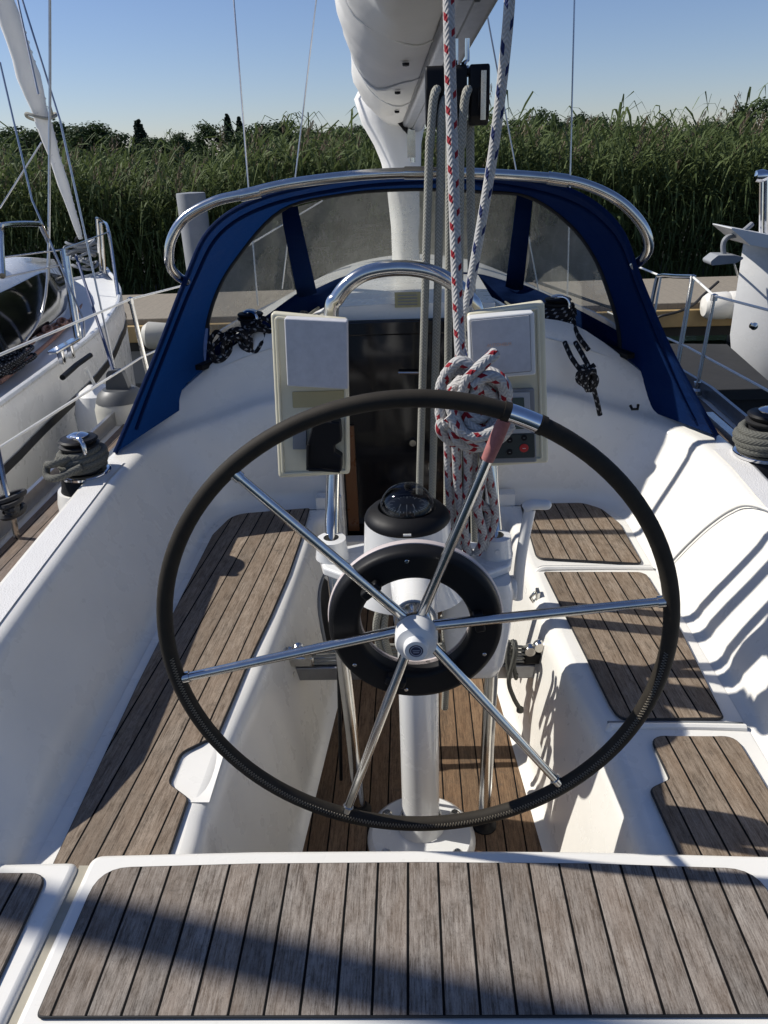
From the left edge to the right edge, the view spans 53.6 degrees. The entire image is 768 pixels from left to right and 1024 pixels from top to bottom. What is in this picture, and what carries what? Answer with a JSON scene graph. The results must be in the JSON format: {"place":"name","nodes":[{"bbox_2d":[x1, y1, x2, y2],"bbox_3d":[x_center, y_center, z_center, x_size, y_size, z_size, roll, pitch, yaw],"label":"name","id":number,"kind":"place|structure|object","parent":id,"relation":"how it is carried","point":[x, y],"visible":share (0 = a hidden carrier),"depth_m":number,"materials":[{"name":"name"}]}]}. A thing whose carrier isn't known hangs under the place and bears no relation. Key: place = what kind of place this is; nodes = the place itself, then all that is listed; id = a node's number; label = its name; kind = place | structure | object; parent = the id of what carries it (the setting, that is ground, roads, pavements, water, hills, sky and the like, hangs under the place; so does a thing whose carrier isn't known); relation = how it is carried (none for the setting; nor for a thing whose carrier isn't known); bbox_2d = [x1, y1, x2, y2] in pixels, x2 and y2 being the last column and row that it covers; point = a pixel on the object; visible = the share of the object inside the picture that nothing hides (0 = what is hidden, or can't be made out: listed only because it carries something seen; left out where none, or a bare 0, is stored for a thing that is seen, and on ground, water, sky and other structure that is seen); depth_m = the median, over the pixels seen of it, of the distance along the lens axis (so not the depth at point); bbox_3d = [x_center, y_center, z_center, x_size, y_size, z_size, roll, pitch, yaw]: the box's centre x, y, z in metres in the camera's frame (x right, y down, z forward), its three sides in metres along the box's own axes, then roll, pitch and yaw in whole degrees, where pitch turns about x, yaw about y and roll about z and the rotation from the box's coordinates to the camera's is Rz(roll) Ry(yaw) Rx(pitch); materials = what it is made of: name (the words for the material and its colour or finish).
{"place":"outdoors","nodes":[
{"label":"outdoors","id":0,"kind":"place"},
{"bbox_2d":[18,160,738,294],"bbox_3d":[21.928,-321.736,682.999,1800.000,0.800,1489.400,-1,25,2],"label":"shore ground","id":1,"kind":"structure","parent":0,"point":[432,244],"depth_m":13.12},
{"bbox_2d":[0,126,60,170],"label":"broadleaf tree","id":2,"kind":"object","parent":1,"relation":"on","point":[5,133],"visible":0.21,"depth_m":81.14,"materials":[{"name":"green plant"}]},
{"bbox_2d":[23,119,75,159],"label":"broadleaf tree","id":3,"kind":"object","parent":1,"relation":"on","point":[56,127],"visible":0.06,"depth_m":84.97,"materials":[{"name":"green plant"}]},
{"bbox_2d":[58,123,111,164],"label":"broadleaf tree","id":4,"kind":"object","parent":1,"relation":"on","point":[70,135],"visible":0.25,"depth_m":79.61,"materials":[{"name":"green plant"}]},
{"bbox_2d":[60,120,117,162],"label":"broadleaf tree","id":5,"kind":"object","parent":1,"relation":"on","point":[104,131],"visible":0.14,"depth_m":80.14,"materials":[{"name":"green plant"}]},
{"bbox_2d":[96,131,147,171],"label":"broadleaf tree","id":6,"kind":"object","parent":1,"relation":"on","point":[121,138],"visible":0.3,"depth_m":77.51,"materials":[{"name":"green plant"}]},
{"bbox_2d":[130,119,148,153],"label":"spruce tree","id":7,"kind":"object","parent":1,"relation":"on","point":[140,133],"visible":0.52,"depth_m":89.89,"materials":[{"name":"green plant"}]},
{"bbox_2d":[138,135,184,176],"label":"broadleaf tree","id":8,"kind":"object","parent":1,"relation":"on","point":[151,142],"visible":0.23,"depth_m":83.22,"materials":[{"name":"green plant"}]},
{"bbox_2d":[160,130,198,175],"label":"broadleaf tree","id":9,"kind":"object","parent":1,"relation":"on","point":[179,137],"visible":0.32,"depth_m":89.65,"materials":[{"name":"green plant"}]},
{"bbox_2d":[181,139,217,168],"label":"broadleaf tree","id":10,"kind":"object","parent":1,"relation":"on","point":[193,150],"visible":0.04,"depth_m":102.83,"materials":[{"name":"green plant"}]},
{"bbox_2d":[186,121,241,163],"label":"broadleaf tree","id":11,"kind":"object","parent":1,"relation":"on","point":[207,130],"visible":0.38,"depth_m":82.28,"materials":[{"name":"green plant"}]},
{"bbox_2d":[223,113,235,160],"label":"spruce tree","id":12,"kind":"object","parent":1,"relation":"on","point":[227,119],"visible":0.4,"depth_m":105.59,"materials":[{"name":"green plant"}]},
{"bbox_2d":[234,116,243,150],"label":"spruce tree","id":13,"kind":"object","parent":1,"relation":"on","point":[239,123],"visible":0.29,"depth_m":105.49,"materials":[{"name":"green plant"}]},
{"bbox_2d":[231,120,277,158],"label":"broadleaf tree","id":14,"kind":"object","parent":1,"relation":"on","point":[258,125],"visible":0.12,"depth_m":82.94,"materials":[{"name":"green plant"}]},
{"bbox_2d":[253,125,284,151],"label":"broadleaf tree","id":15,"kind":"object","parent":1,"relation":"on","point":[277,133],"visible":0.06,"depth_m":91.04,"materials":[{"name":"green plant"}]},
{"bbox_2d":[231,118,310,148],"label":"broadleaf tree","id":16,"kind":"object","parent":1,"relation":"on","point":[279,129],"visible":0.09,"depth_m":92.79,"materials":[{"name":"green plant"}]},
{"bbox_2d":[319,125,361,153],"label":"broadleaf tree","id":17,"kind":"object","parent":1,"relation":"on","point":[336,133],"visible":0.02,"depth_m":96.06,"materials":[{"name":"green plant"}]},
{"bbox_2d":[337,126,371,153],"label":"broadleaf tree","id":18,"kind":"object","parent":1,"relation":"on","point":[354,132],"visible":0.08,"depth_m":90.12,"materials":[{"name":"green plant"}]},
{"bbox_2d":[350,123,372,153],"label":"broadleaf tree","id":19,"kind":"object","parent":1,"relation":"on","point":[357,127],"visible":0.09,"depth_m":100.66,"materials":[{"name":"green plant"}]},
{"bbox_2d":[502,114,541,136],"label":"broadleaf tree","id":20,"kind":"object","parent":1,"relation":"on","point":[512,121],"visible":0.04,"depth_m":100.98,"materials":[{"name":"green plant"}]},
{"bbox_2d":[530,106,561,149],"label":"broadleaf tree","id":21,"kind":"object","parent":1,"relation":"on","point":[541,115],"visible":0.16,"depth_m":61.72,"materials":[{"name":"green plant"}]},
{"bbox_2d":[553,119,574,144],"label":"broadleaf tree","id":22,"kind":"object","parent":1,"relation":"on","point":[562,123],"visible":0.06,"depth_m":97.02,"materials":[{"name":"green plant"}]},
{"bbox_2d":[560,111,591,130],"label":"broadleaf tree","id":23,"kind":"object","parent":1,"relation":"on","point":[578,115],"visible":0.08,"depth_m":102.45,"materials":[{"name":"green plant"}]},
{"bbox_2d":[584,115,614,150],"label":"broadleaf tree","id":24,"kind":"object","parent":1,"relation":"on","point":[593,119],"visible":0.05,"depth_m":102.73,"materials":[{"name":"green plant"}]},
{"bbox_2d":[704,121,729,140],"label":"broadleaf tree","id":25,"kind":"object","parent":1,"relation":"on","point":[714,125],"depth_m":82.72,"materials":[{"name":"green plant"}]},
{"bbox_2d":[723,96,767,142],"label":"broadleaf tree","id":26,"kind":"object","parent":1,"relation":"on","point":[758,103],"visible":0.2,"depth_m":65.23,"materials":[{"name":"green plant"}]},
{"bbox_2d":[0,0,767,162],"label":"sky","id":27,"kind":"structure","parent":0,"point":[165,65],"materials":[{"name":"blue"}]},
{"bbox_2d":[135,335,730,535],"bbox_3d":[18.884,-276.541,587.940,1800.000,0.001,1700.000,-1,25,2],"label":"water","id":28,"kind":"structure","parent":0,"point":[716,339],"depth_m":8.77,"materials":[{"name":"liquid"}]},
{"bbox_2d":[0,0,135,495],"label":"sailing yacht","id":29,"kind":"object","parent":28,"relation":"on","point":[37,295],"visible":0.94,"depth_m":4.43,"materials":[{"name":"white plastic"}]},
{"bbox_2d":[0,344,36,378],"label":"sheet coil","id":30,"kind":"object","parent":29,"relation":"on","point":[10,361],"visible":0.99,"depth_m":3.83,"materials":[{"name":"black fabric"}]},
{"bbox_2d":[0,304,82,384],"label":"jib sheet","id":31,"kind":"object","parent":29,"relation":"on","point":[59,322],"visible":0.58,"depth_m":4.54,"materials":[{"name":"fabric"}]},
{"bbox_2d":[74,367,105,431],"bbox_3d":[-1.468,-0.393,4.013,0.258,0.752,0.258,-1,25,2],"label":"fender","id":32,"kind":"object","parent":29,"relation":"hanging from","point":[85,415],"visible":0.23,"depth_m":3.85,"materials":[{"name":"white plastic"}]},
{"bbox_2d":[176,192,208,270],"bbox_3d":[-2.227,-2.568,9.483,0.338,2.630,0.338,-1,25,2],"label":"mooring pile","id":33,"kind":"object","parent":28,"relation":"in","point":[194,230],"visible":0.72,"depth_m":8.95,"materials":[{"name":"white"}]},
{"bbox_2d":[0,0,767,1023],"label":"sailing yacht","id":34,"kind":"object","parent":28,"relation":"on","point":[250,772],"visible":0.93,"depth_m":1.73,"materials":[{"name":"white plastic"}]},
{"bbox_2d":[0,488,26,520],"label":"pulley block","id":35,"kind":"object","parent":34,"relation":"attached to","point":[13,506],"visible":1,"depth_m":2.42,"materials":[{"name":"black"}]},
{"bbox_2d":[42,442,108,481],"bbox_3d":[-0.944,-0.160,2.333,0.162,0.086,0.201,12,29,27],"label":"winch rope","id":36,"kind":"object","parent":34,"relation":"on","point":[78,464],"visible":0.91,"depth_m":2.29,"materials":[{"name":"grey fabric"}]},
{"bbox_2d":[75,255,139,425],"bbox_3d":[-1.440,-0.687,4.011,0.248,1.174,1.191,-13,27,-21],"label":"fender","id":37,"kind":"object","parent":34,"relation":"hanging from","point":[117,394],"visible":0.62,"depth_m":3.54,"materials":[{"name":"white plastic"}]},
{"bbox_2d":[207,316,271,363],"bbox_3d":[-0.497,-0.617,2.713,0.279,0.168,0.077,-1,25,2],"label":"rope pile","id":38,"kind":"object","parent":34,"relation":"on","point":[228,337],"visible":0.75,"depth_m":2.69,"materials":[{"name":"black fabric"}]},
{"bbox_2d":[305,301,510,313],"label":"halyards","id":39,"kind":"object","parent":34,"relation":"on","point":[318,307],"depth_m":3.11,"materials":[{"name":"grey fabric"}]},
{"bbox_2d":[372,612,448,710],"bbox_3d":[0.114,0.357,1.970,0.278,0.369,0.080,-1,25,2],"label":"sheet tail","id":40,"kind":"object","parent":34,"relation":"hanging from","point":[384,645],"visible":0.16,"depth_m":1.92},
{"bbox_2d":[416,85,477,542],"bbox_3d":[0.155,-0.296,1.905,0.194,1.356,0.094,-1,25,2],"label":"mainsheet","id":41,"kind":"object","parent":34,"relation":"hanging from","point":[465,135],"visible":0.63,"depth_m":1.73,"materials":[{"name":"grey fabric"}]},
{"bbox_2d":[443,442,498,555],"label":"rope tails","id":42,"kind":"object","parent":34,"relation":"hanging from","point":[456,490],"visible":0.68,"depth_m":1.65,"materials":[{"name":"white fabric"}]},
{"bbox_2d":[435,0,515,452],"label":"rope coil","id":43,"kind":"object","parent":34,"relation":"hanging from","point":[469,432],"visible":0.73,"depth_m":1.45,"materials":[{"name":"white fabric"}]},
{"bbox_2d":[463,0,514,356],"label":"topping line","id":44,"kind":"object","parent":34,"relation":"hanging from","point":[502,79],"visible":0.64,"depth_m":1.46,"materials":[{"name":"white fabric"}]},
{"bbox_2d":[505,639,523,713],"bbox_3d":[0.362,0.444,2.125,0.057,0.245,0.092,-1,25,2],"label":"traveller line","id":45,"kind":"object","parent":34,"relation":"attached to","point":[510,668],"visible":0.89,"depth_m":2.08,"materials":[{"name":"grey fabric"}]},
{"bbox_2d":[544,302,590,351],"bbox_3d":[0.658,-0.668,2.709,0.230,0.146,0.135,17,31,35],"label":"winch rope","id":46,"kind":"object","parent":34,"relation":"on","point":[565,314],"visible":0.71,"depth_m":2.66,"materials":[{"name":"black fabric"}]},
{"bbox_2d":[562,341,601,415],"bbox_3d":[0.669,-0.454,2.599,0.080,0.243,0.161,-22,32,-36],"label":"halyard tail","id":47,"kind":"object","parent":34,"relation":"hanging from","point":[586,378],"visible":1,"depth_m":2.56},
{"bbox_2d":[732,419,767,457],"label":"winch rope","id":48,"kind":"object","parent":34,"relation":"on","point":[746,440],"visible":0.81,"depth_m":2.24,"materials":[{"name":"grey fabric"}]},
{"bbox_2d":[0,83,767,294],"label":"reeds","id":49,"kind":"object","parent":28,"relation":"in","point":[667,183],"visible":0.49,"depth_m":10.40,"materials":[{"name":"green plant"}]},
{"bbox_2d":[122,276,737,383],"bbox_3d":[1.300,-1.888,8.162,22.000,0.865,1.565,-1,25,2],"label":"pontoon","id":50,"kind":"object","parent":28,"relation":"on","point":[230,306],"visible":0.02,"depth_m":7.80,"materials":[{"name":"beige wood"}]},
{"bbox_2d":[141,322,165,348],"bbox_3d":[-2.157,-1.711,7.396,0.398,0.284,0.260,-1,25,2],"label":"fender","id":51,"kind":"object","parent":50,"relation":"attached to","point":[151,333],"visible":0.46,"depth_m":7.28,"materials":[{"name":"white plastic"}]},
{"bbox_2d":[533,280,718,317],"bbox_3d":[2.174,-1.934,6.839,2.290,0.556,0.199,-15,28,-26],"label":"mooring rope","id":52,"kind":"object","parent":50,"relation":"on","point":[609,307],"visible":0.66,"depth_m":6.73,"materials":[{"name":"white fabric"}]},
{"bbox_2d":[700,291,735,318],"bbox_3d":[3.237,-2.229,6.922,0.589,0.924,0.250,-1,25,2],"label":"fender","id":53,"kind":"object","parent":50,"relation":"on","point":[723,309],"visible":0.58,"depth_m":6.99,"materials":[{"name":"white plastic"}]},
{"bbox_2d":[670,344,767,413],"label":"finger pier","id":54,"kind":"structure","parent":28,"relation":"on","point":[743,395],"depth_m":5.33,"materials":[{"name":"grey wood"}]},
{"bbox_2d":[703,169,767,379],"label":"motor boat","id":55,"kind":"object","parent":28,"relation":"on","point":[749,335],"visible":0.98,"depth_m":6.10,"materials":[{"name":"white plastic"}]}
]}

